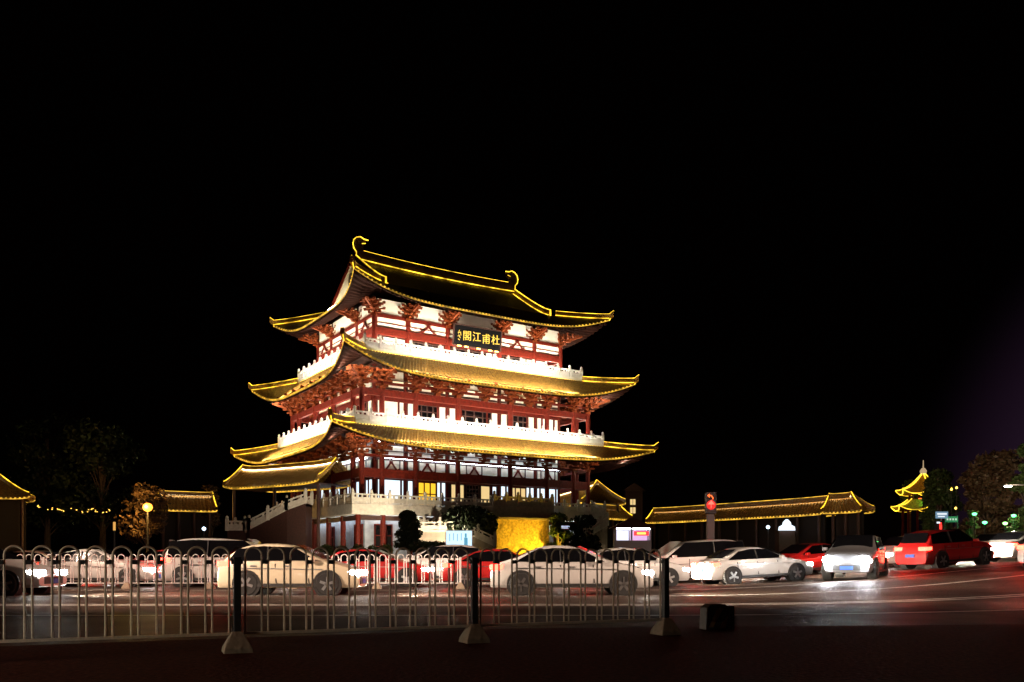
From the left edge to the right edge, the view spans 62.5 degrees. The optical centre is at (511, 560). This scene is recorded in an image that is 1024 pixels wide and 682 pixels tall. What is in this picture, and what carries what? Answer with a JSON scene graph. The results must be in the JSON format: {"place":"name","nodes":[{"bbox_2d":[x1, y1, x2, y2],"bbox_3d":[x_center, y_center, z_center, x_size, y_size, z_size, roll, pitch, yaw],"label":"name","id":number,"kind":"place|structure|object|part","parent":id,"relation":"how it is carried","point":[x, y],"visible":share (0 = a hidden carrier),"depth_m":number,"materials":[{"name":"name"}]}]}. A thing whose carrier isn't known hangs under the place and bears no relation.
{"place":"outdoors","nodes":[
{"label":"outdoors","id":0,"kind":"place"},
{"bbox_2d":[0,474,35,551],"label":"side hall","id":1,"kind":"structure","parent":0,"point":[14,499],"depth_m":90.20,"materials":[{"name":"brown wood"}]},
{"bbox_2d":[0,624,1023,681],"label":"pavement","id":2,"kind":"structure","parent":0,"point":[932,653],"depth_m":8.64,"materials":[{"name":"grey concrete"}]},
{"bbox_2d":[0,545,680,653],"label":"railing","id":3,"kind":"object","parent":2,"relation":"on","point":[236,641],"visible":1,"depth_m":9.54,"materials":[{"name":"white metal"}]},
{"bbox_2d":[699,603,733,629],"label":"barrier block","id":4,"kind":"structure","parent":2,"relation":"on","point":[715,616],"depth_m":12.09,"materials":[{"name":"grey concrete"}]},
{"bbox_2d":[0,557,1023,645],"bbox_3d":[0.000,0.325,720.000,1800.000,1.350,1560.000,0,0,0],"label":"road","id":5,"kind":"structure","parent":0,"point":[685,610],"depth_m":18.65,"materials":[{"name":"grey asphalt"}]},
{"bbox_2d":[0,430,57,527],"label":"broadleaf tree","id":6,"kind":"object","parent":5,"relation":"on","point":[9,470],"visible":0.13,"depth_m":123.22,"materials":[{"name":"green plant"}]},
{"bbox_2d":[0,549,66,595],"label":"sedan car","id":7,"kind":"object","parent":5,"relation":"on","point":[14,576],"visible":0.77,"depth_m":23.93,"materials":[{"name":"grey paint"}]},
{"bbox_2d":[9,550,58,562],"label":"sedan car","id":8,"kind":"object","parent":5,"relation":"on","point":[42,553],"visible":0.06,"depth_m":35.70,"materials":[{"name":"beige paint"}]},
{"bbox_3d":[-20.625,-0.155,35.623,2.540,0.390,0.163,0,0,0],"label":"side window","id":9,"kind":"part","parent":8,"relation":"part of","materials":[{"name":"black glass"}]},
{"bbox_2d":[6,413,94,550],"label":"broadleaf tree","id":10,"kind":"object","parent":5,"relation":"on","point":[27,456],"visible":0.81,"depth_m":110.93,"materials":[{"name":"green plant"}]},
{"bbox_2d":[48,417,147,548],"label":"broadleaf tree","id":11,"kind":"object","parent":5,"relation":"on","point":[96,461],"visible":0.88,"depth_m":102.97,"materials":[{"name":"green plant"}]},
{"bbox_2d":[37,505,110,512],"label":"light string","id":12,"kind":"object","parent":11,"relation":"hanging from","point":[77,509],"visible":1,"depth_m":97.98,"materials":[{"name":"yellow glass"}]},
{"bbox_2d":[37,549,160,586],"bbox_3d":[-15.721,0.317,32.300,4.670,1.506,2.160,0,0,0],"label":"sedan car","id":13,"kind":"object","parent":5,"relation":"on","point":[97,552],"visible":0.34,"depth_m":31.48,"materials":[{"name":"grey paint"}]},
{"bbox_3d":[-16.071,-0.155,31.522,2.540,0.390,0.163,0,0,0],"label":"side window","id":14,"kind":"part","parent":13,"relation":"part of","materials":[{"name":"grey glass"}]},
{"bbox_2d":[113,522,115,549],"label":"bollard lamp","id":15,"kind":"object","parent":5,"relation":"on","point":[114,526],"visible":0.73,"depth_m":69.92,"materials":[{"name":"black metal"}]},
{"bbox_2d":[114,482,172,551],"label":"lamp lit tree","id":16,"kind":"object","parent":5,"relation":"on","point":[155,498],"visible":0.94,"depth_m":91.36,"materials":[{"name":"brown plant"}]},
{"bbox_2d":[143,503,152,551],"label":"globe lamp","id":17,"kind":"object","parent":5,"relation":"on","point":[147,507],"visible":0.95,"depth_m":87.83,"materials":[{"name":"yellow metal"}]},
{"bbox_2d":[134,550,163,565],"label":"hatchback car","id":18,"kind":"object","parent":5,"relation":"on","point":[150,558],"visible":0.04,"depth_m":35.65,"materials":[{"name":"red paint"}]},
{"bbox_3d":[-14.655,-0.195,35.678,2.570,0.410,0.180,0,0,0],"label":"side window","id":19,"kind":"part","parent":18,"relation":"part of","materials":[{"name":"black glass"}]},
{"bbox_2d":[155,490,217,549],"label":"gate hall","id":20,"kind":"structure","parent":5,"relation":"on","point":[185,520],"depth_m":96.94,"materials":[{"name":"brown wood"}]},
{"bbox_2d":[199,484,220,537],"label":"russet tree","id":21,"kind":"object","parent":5,"relation":"on","point":[215,520],"visible":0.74,"depth_m":98.88,"materials":[{"name":"brown plant"}]},
{"bbox_2d":[161,538,262,586],"bbox_3d":[-10.695,0.114,32.300,4.870,1.913,2.210,0,0,0],"label":"minivan","id":22,"kind":"object","parent":5,"relation":"on","point":[207,545],"visible":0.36,"depth_m":31.49,"materials":[{"name":"grey paint"}]},
{"bbox_3d":[-10.985,-0.435,31.502,3.821,0.650,0.214,0,0,1],"label":"side window","id":23,"kind":"part","parent":22,"relation":"part of","materials":[{"name":"black glass"}]},
{"bbox_2d":[17,554,464,588],"bbox_3d":[-13.400,0.392,29.400,23.502,1.216,0.302,0,0,0],"label":"railing","id":24,"kind":"object","parent":5,"relation":"on","point":[126,585],"visible":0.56,"depth_m":29.39,"materials":[{"name":"white"}]},
{"bbox_2d":[225,488,313,547],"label":"staircase","id":25,"kind":"structure","parent":5,"relation":"on","point":[289,523],"depth_m":76.24,"materials":[{"name":"brown stone"}]},
{"bbox_2d":[223,456,349,551],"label":"covered landing","id":26,"kind":"object","parent":5,"relation":"on","point":[294,477],"visible":0.95,"depth_m":82.05,"materials":[{"name":"yellow wood"}]},
{"bbox_2d":[217,544,367,595],"bbox_3d":[-6.329,0.294,24.600,4.070,1.552,2.060,0,0,0],"label":"hatchback car","id":27,"kind":"object","parent":5,"relation":"on","point":[253,571],"visible":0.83,"depth_m":23.80,"materials":[{"name":"beige paint"}]},
{"bbox_3d":[-8.009,-0.235,24.600,0.360,0.330,1.170,0,0,0],"label":"rear window","id":28,"kind":"part","parent":27,"relation":"part of","materials":[{"name":"black glass"}]},
{"bbox_3d":[-6.764,-0.195,23.878,2.570,0.410,0.180,0,0,0],"label":"side window","id":29,"kind":"part","parent":27,"relation":"part of","materials":[{"name":"black glass"}]},
{"bbox_2d":[320,543,333,554],"bbox_3d":[-13.148,-0.143,59.981,1.089,2.098,0.948,0,0,0],"label":"flower shrub","id":30,"kind":"object","parent":5,"relation":"on","point":[329,548],"visible":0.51,"depth_m":59.85,"materials":[{"name":"green plant"}]},
{"bbox_2d":[334,545,347,551],"bbox_3d":[-12.124,-0.103,60.003,1.089,2.017,0.970,0,0,0],"label":"flower shrub","id":31,"kind":"object","parent":5,"relation":"on","point":[340,549],"visible":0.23,"depth_m":59.88,"materials":[{"name":"green plant"}]},
{"bbox_2d":[351,543,363,548],"bbox_3d":[-10.896,-0.159,59.992,1.130,2.129,1.000,0,0,0],"label":"flower shrub","id":32,"kind":"object","parent":5,"relation":"on","point":[356,546],"visible":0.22,"depth_m":59.87,"materials":[{"name":"green plant"}]},
{"bbox_2d":[367,545,377,549],"bbox_3d":[-9.952,-0.124,60.002,1.085,2.060,0.980,0,0,0],"label":"flower shrub","id":33,"kind":"object","parent":5,"relation":"on","point":[372,547],"visible":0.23,"depth_m":59.81,"materials":[{"name":"green plant"}]},
{"bbox_2d":[330,549,432,586],"bbox_3d":[-5.343,0.317,32.300,4.670,1.506,2.160,0,0,0],"label":"sedan car","id":34,"kind":"object","parent":5,"relation":"on","point":[401,571],"visible":0.34,"depth_m":31.46,"materials":[{"name":"red paint"}]},
{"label":"side window","id":35,"kind":"part","parent":34,"relation":"part of","materials":[{"name":"black glass"}]},
{"bbox_2d":[378,543,393,553],"bbox_3d":[-8.976,-0.151,60.001,1.013,2.114,0.972,0,0,32],"label":"flower shrub","id":36,"kind":"object","parent":5,"relation":"on","point":[389,547],"visible":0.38,"depth_m":59.93,"materials":[{"name":"green plant"}]},
{"bbox_2d":[393,510,422,556],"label":"topiary tree","id":37,"kind":"object","parent":5,"relation":"on","point":[408,532],"visible":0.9,"depth_m":67.48,"materials":[{"name":"green plant"}]},
{"bbox_2d":[407,540,444,551],"bbox_3d":[-6.116,-0.314,63.998,3.767,2.436,3.203,0,0,0],"label":"hedge shrub","id":38,"kind":"object","parent":5,"relation":"on","point":[413,547],"visible":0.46,"depth_m":63.20,"materials":[{"name":"green plant"}]},
{"bbox_2d":[392,545,481,582],"bbox_3d":[-3.247,0.198,36.400,4.670,1.744,2.220,0,0,0],"label":"suv car","id":39,"kind":"object","parent":5,"relation":"on","point":[451,549],"visible":0.11,"depth_m":35.58,"materials":[{"name":"grey paint"}]},
{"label":"side window","id":40,"kind":"part","parent":39,"relation":"part of","materials":[{"name":"black glass"}]},
{"bbox_2d":[230,236,658,558],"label":"pavilion","id":41,"kind":"structure","parent":5,"relation":"on","point":[421,391],"depth_m":82.00,"materials":[{"name":"red wood"}]},
{"bbox_2d":[423,496,476,524],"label":"staircase","id":42,"kind":"structure","parent":5,"relation":"on","point":[474,502],"depth_m":76.36,"materials":[{"name":"white stone"}]},
{"bbox_2d":[417,516,496,549],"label":"staircase","id":43,"kind":"structure","parent":5,"relation":"on","point":[433,532],"depth_m":73.90,"materials":[{"name":"white stone"}]},
{"bbox_2d":[445,530,472,545],"bbox_3d":[-3.947,-0.775,62.977,2.030,2.950,0.267,0,0,0],"label":"lightbox sign","id":44,"kind":"object","parent":5,"relation":"on","point":[458,537],"visible":0.73,"depth_m":62.86,"materials":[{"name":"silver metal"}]},
{"bbox_2d":[440,504,497,537],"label":"round bush","id":45,"kind":"object","parent":5,"relation":"on","point":[471,516],"visible":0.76,"depth_m":74.14,"materials":[{"name":"green plant"}]},
{"bbox_2d":[441,549,520,586],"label":"sedan car","id":46,"kind":"object","parent":5,"relation":"on","point":[487,558],"visible":0.24,"depth_m":31.49,"materials":[{"name":"red paint"}]},
{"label":"side window","id":47,"kind":"part","parent":46,"relation":"part of","materials":[{"name":"black glass"}]},
{"bbox_2d":[0,609,1023,615],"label":"road marking","id":48,"kind":"object","parent":5,"relation":"on","point":[464,615],"visible":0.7,"depth_m":15.22,"materials":[{"name":"paint"}]},
{"bbox_2d":[546,512,572,545],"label":"tree","id":49,"kind":"object","parent":5,"relation":"on","point":[557,521],"visible":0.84,"depth_m":78.58,"materials":[{"name":"green plant"}]},
{"bbox_2d":[490,545,653,595],"bbox_3d":[1.700,0.317,24.600,4.670,1.506,2.160,0,0,0],"label":"sedan car","id":50,"kind":"object","parent":5,"relation":"on","point":[523,572],"visible":0.73,"depth_m":23.73,"materials":[{"name":"grey paint"}]},
{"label":"side window","id":51,"kind":"part","parent":50,"relation":"part of","materials":[{"name":"black glass"}]},
{"bbox_2d":[567,514,601,550],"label":"dark tree","id":52,"kind":"object","parent":5,"relation":"on","point":[588,540],"visible":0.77,"depth_m":79.37,"materials":[{"name":"green plant"}]},
{"bbox_2d":[560,480,625,524],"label":"hall","id":53,"kind":"structure","parent":5,"relation":"on","point":[599,494],"depth_m":99.28,"materials":[{"name":"yellow wood"}]},
{"bbox_2d":[583,512,608,549],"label":"wall","id":54,"kind":"structure","parent":5,"relation":"on","point":[599,527],"depth_m":83.06,"materials":[{"name":"stone"}]},
{"bbox_2d":[590,502,632,547],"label":"hall","id":55,"kind":"structure","parent":5,"relation":"on","point":[623,514],"depth_m":96.33,"materials":[{"name":"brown wood"}]},
{"bbox_2d":[609,518,655,551],"bbox_3d":[9.183,-1.264,64.600,3.352,3.927,2.200,0,0,0],"label":"kiosk","id":56,"kind":"object","parent":5,"relation":"on","point":[634,533],"visible":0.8,"depth_m":63.98,"materials":[{"name":"grey metal"}]},
{"bbox_2d":[616,530,628,539],"bbox_3d":[8.441,-1.901,64.980,1.061,0.800,0.050,0,0,0],"label":"lit window","id":57,"kind":"structure","parent":56,"relation":"in","point":[620,534],"depth_m":64.96,"materials":[{"name":"grey glass"}]},
{"bbox_2d":[630,530,646,539],"bbox_3d":[9.740,-1.901,64.980,1.326,0.800,0.050,0,0,0],"label":"lit window","id":58,"kind":"structure","parent":56,"relation":"in","point":[633,537],"depth_m":64.96,"materials":[{"name":"pink glass"}]},
{"bbox_2d":[621,483,645,520],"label":"stair tower","id":59,"kind":"structure","parent":5,"relation":"on","point":[633,497],"depth_m":129.90,"materials":[{"name":"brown wood"}]},
{"bbox_2d":[630,499,634,504],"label":"window","id":60,"kind":"structure","parent":59,"relation":"in","point":[632,501],"depth_m":129.85,"materials":[{"name":"yellow glass"}]},
{"bbox_2d":[630,507,634,512],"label":"window","id":61,"kind":"structure","parent":59,"relation":"in","point":[632,509],"depth_m":129.85,"materials":[{"name":"yellow glass"}]},
{"bbox_2d":[591,548,689,586],"bbox_3d":[4.669,0.294,32.479,4.070,1.552,2.060,0,0,-9],"label":"hatchback car","id":62,"kind":"object","parent":5,"relation":"on","point":[677,573],"visible":0.36,"depth_m":31.78,"materials":[{"name":"grey paint"}]},
{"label":"side window","id":63,"kind":"part","parent":62,"relation":"part of","materials":[{"name":"black glass"}]},
{"bbox_2d":[653,539,744,577],"bbox_3d":[7.960,0.064,37.318,4.870,1.913,2.210,-2,1,-16],"label":"minivan","id":64,"kind":"object","parent":5,"relation":"on","point":[685,554],"visible":0.08,"depth_m":36.53,"materials":[{"name":"grey paint"}]},
{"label":"side window","id":65,"kind":"part","parent":64,"relation":"part of","materials":[{"name":"black glass"}]},
{"bbox_2d":[705,492,716,539],"bbox_3d":[10.220,-1.311,43.395,0.540,4.338,0.510,0,0,0],"label":"traffic light","id":66,"kind":"object","parent":5,"relation":"on","point":[710,504],"visible":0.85,"depth_m":43.35,"materials":[{"name":"grey metal"}]},
{"bbox_2d":[645,495,835,552],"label":"long corridor","id":67,"kind":"object","parent":5,"relation":"on","point":[747,523],"visible":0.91,"depth_m":91.89,"materials":[{"name":"yellow wood"}]},
{"bbox_2d":[691,547,812,584],"bbox_3d":[9.586,0.204,33.705,4.670,1.506,2.160,-3,1,-18],"label":"sedan car","id":68,"kind":"object","parent":5,"relation":"on","point":[732,566],"visible":0.99,"depth_m":32.88,"materials":[{"name":"grey paint"}]},
{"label":"rear window","id":69,"kind":"part","parent":68,"relation":"part of","materials":[{"name":"glass"}]},
{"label":"side window","id":70,"kind":"part","parent":68,"relation":"part of","materials":[{"name":"black glass"}]},
{"bbox_2d":[766,525,769,547],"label":"park lamp","id":71,"kind":"object","parent":5,"relation":"on","point":[767,526],"visible":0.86,"depth_m":82.00,"materials":[{"name":"white metal"}]},
{"bbox_2d":[775,519,794,552],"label":"park booth","id":72,"kind":"object","parent":5,"relation":"on","point":[784,535],"visible":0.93,"depth_m":83.90,"materials":[{"name":"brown wood"}]},
{"bbox_2d":[779,543,830,572],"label":"sedan car","id":73,"kind":"object","parent":5,"relation":"on","point":[814,553],"visible":0.2,"depth_m":38.52,"materials":[{"name":"red paint"}]},
{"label":"side window","id":74,"kind":"part","parent":73,"relation":"part of","materials":[{"name":"black glass"}]},
{"bbox_2d":[821,491,874,543],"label":"end hall","id":75,"kind":"structure","parent":5,"relation":"on","point":[850,509],"depth_m":81.59,"materials":[{"name":"yellow wood"}]},
{"bbox_2d":[684,565,1017,589],"bbox_3d":[0.866,0.496,32.038,81.653,1.000,9.156,0,0,-12],"label":"road marking","id":76,"kind":"object","parent":5,"relation":"on","point":[854,580],"visible":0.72,"depth_m":30.46,"materials":[{"name":"paint"}]},
{"bbox_2d":[683,575,1021,595],"bbox_3d":[0.866,0.496,27.518,81.645,1.000,9.117,0,0,-12],"label":"road marking","id":77,"kind":"object","parent":5,"relation":"on","point":[866,589],"visible":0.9,"depth_m":25.48,"materials":[{"name":"paint"}]},
{"bbox_2d":[821,535,887,579],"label":"suv car","id":78,"kind":"object","parent":5,"relation":"on","point":[844,555],"visible":1,"depth_m":31.14,"materials":[{"name":"grey paint"}]},
{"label":"side window","id":79,"kind":"part","parent":78,"relation":"part of","materials":[{"name":"black glass"}]},
{"bbox_2d":[738,596,1016,604],"bbox_3d":[0.866,0.496,22.628,81.649,1.000,9.137,0,0,-12],"label":"road marking","id":80,"kind":"object","parent":5,"relation":"on","point":[870,602],"visible":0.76,"depth_m":19.92,"materials":[{"name":"paint"}]},
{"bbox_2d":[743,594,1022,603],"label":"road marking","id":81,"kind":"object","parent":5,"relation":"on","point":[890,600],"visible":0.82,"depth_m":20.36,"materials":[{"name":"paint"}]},
{"bbox_2d":[882,536,902,566],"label":"hatchback car","id":82,"kind":"object","parent":5,"relation":"on","point":[890,544],"visible":0.11,"depth_m":41.19,"materials":[{"name":"grey paint"}]},
{"bbox_2d":[900,479,918,532],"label":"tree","id":83,"kind":"object","parent":5,"relation":"on","point":[906,484],"visible":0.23,"depth_m":94.90,"materials":[{"name":"green plant"}]},
{"bbox_2d":[891,460,951,535],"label":"pagoda","id":84,"kind":"object","parent":5,"relation":"on","point":[912,490],"visible":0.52,"depth_m":91.48,"materials":[{"name":"tile"}]},
{"bbox_2d":[918,468,963,529],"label":"broadleaf tree","id":85,"kind":"object","parent":5,"relation":"on","point":[936,494],"visible":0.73,"depth_m":87.43,"materials":[{"name":"green plant"}]},
{"bbox_2d":[934,512,947,529],"bbox_3d":[31.475,-1.882,61.913,0.975,3.365,0.295,0,0,0],"label":"street sign","id":86,"kind":"object","parent":5,"relation":"on","point":[938,525],"visible":0.82,"depth_m":61.87,"materials":[{"name":"blue metal"}]},
{"bbox_2d":[894,529,993,568],"bbox_3d":[19.384,-0.527,37.813,4.670,1.744,2.220,-4,2,-27],"label":"suv car","id":87,"kind":"object","parent":5,"relation":"on","point":[944,548],"visible":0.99,"depth_m":36.83,"materials":[{"name":"red paint"}]},
{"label":"rear window","id":88,"kind":"part","parent":87,"relation":"part of","materials":[{"name":"black glass"}]},
{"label":"side window","id":89,"kind":"part","parent":87,"relation":"part of","materials":[{"name":"black glass"}]},
{"bbox_2d":[944,516,957,528],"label":"green banner","id":90,"kind":"object","parent":5,"relation":"on","point":[952,519],"visible":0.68,"depth_m":65.97,"materials":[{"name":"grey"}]},
{"bbox_2d":[950,488,952,528],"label":"tree lantern","id":91,"kind":"object","parent":5,"relation":"on","point":[951,489],"visible":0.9,"depth_m":75.97,"materials":[{"name":"yellow metal"}]},
{"bbox_2d":[955,486,957,528],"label":"tree lantern","id":92,"kind":"object","parent":5,"relation":"on","point":[956,487],"visible":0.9,"depth_m":75.98,"materials":[{"name":"yellow metal"}]},
{"bbox_2d":[965,510,979,537],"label":"green lit tree","id":93,"kind":"object","parent":5,"relation":"on","point":[970,531],"visible":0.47,"depth_m":67.97,"materials":[{"name":"green plant"}]},
{"bbox_2d":[972,513,976,537],"bbox_3d":[35.051,-1.903,64.000,0.340,3.406,0.323,0,0,0],"label":"flood lamp","id":94,"kind":"object","parent":5,"relation":"on","point":[974,514],"visible":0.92,"depth_m":63.97,"materials":[{"name":"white metal"}]},
{"bbox_2d":[974,534,1000,559],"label":"sedan car","id":95,"kind":"object","parent":5,"relation":"on","point":[984,537],"visible":0.02,"depth_m":45.35,"materials":[{"name":"grey paint"}]},
{"bbox_2d":[952,449,1023,535],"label":"broadleaf tree","id":96,"kind":"object","parent":5,"relation":"on","point":[989,476],"visible":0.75,"depth_m":76.61,"materials":[{"name":"brown plant"}]},
{"bbox_2d":[987,531,1023,561],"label":"sedan car","id":97,"kind":"object","parent":5,"relation":"on","point":[1004,544],"visible":0.56,"depth_m":39.45,"materials":[{"name":"grey paint"}]},
{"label":"rear window","id":98,"kind":"part","parent":97,"relation":"part of","materials":[{"name":"glass"}]},
{"bbox_2d":[1003,484,1023,486],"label":"street lamp","id":99,"kind":"object","parent":5,"relation":"on","point":[1007,485],"visible":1,"depth_m":65.89,"materials":[{"name":"silver metal"}]},
{"bbox_2d":[1006,513,1021,531],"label":"green lit shrub","id":100,"kind":"object","parent":5,"relation":"on","point":[1016,524],"visible":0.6,"depth_m":65.86,"materials":[{"name":"green plant"}]},
{"bbox_2d":[1008,443,1023,530],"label":"broadleaf tree","id":101,"kind":"object","parent":5,"relation":"on","point":[1018,479],"visible":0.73,"depth_m":73.87,"materials":[{"name":"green plant"}]},
{"bbox_2d":[1017,544,1023,566],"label":"sedan car","id":102,"kind":"object","parent":5,"relation":"on","point":[1020,548],"visible":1,"depth_m":30.20,"materials":[{"name":"grey paint"}]},
{"bbox_2d":[0,0,1023,557],"label":"sky","id":103,"kind":"structure","parent":0,"point":[800,223],"materials":[{"name":"black"}]}
]}

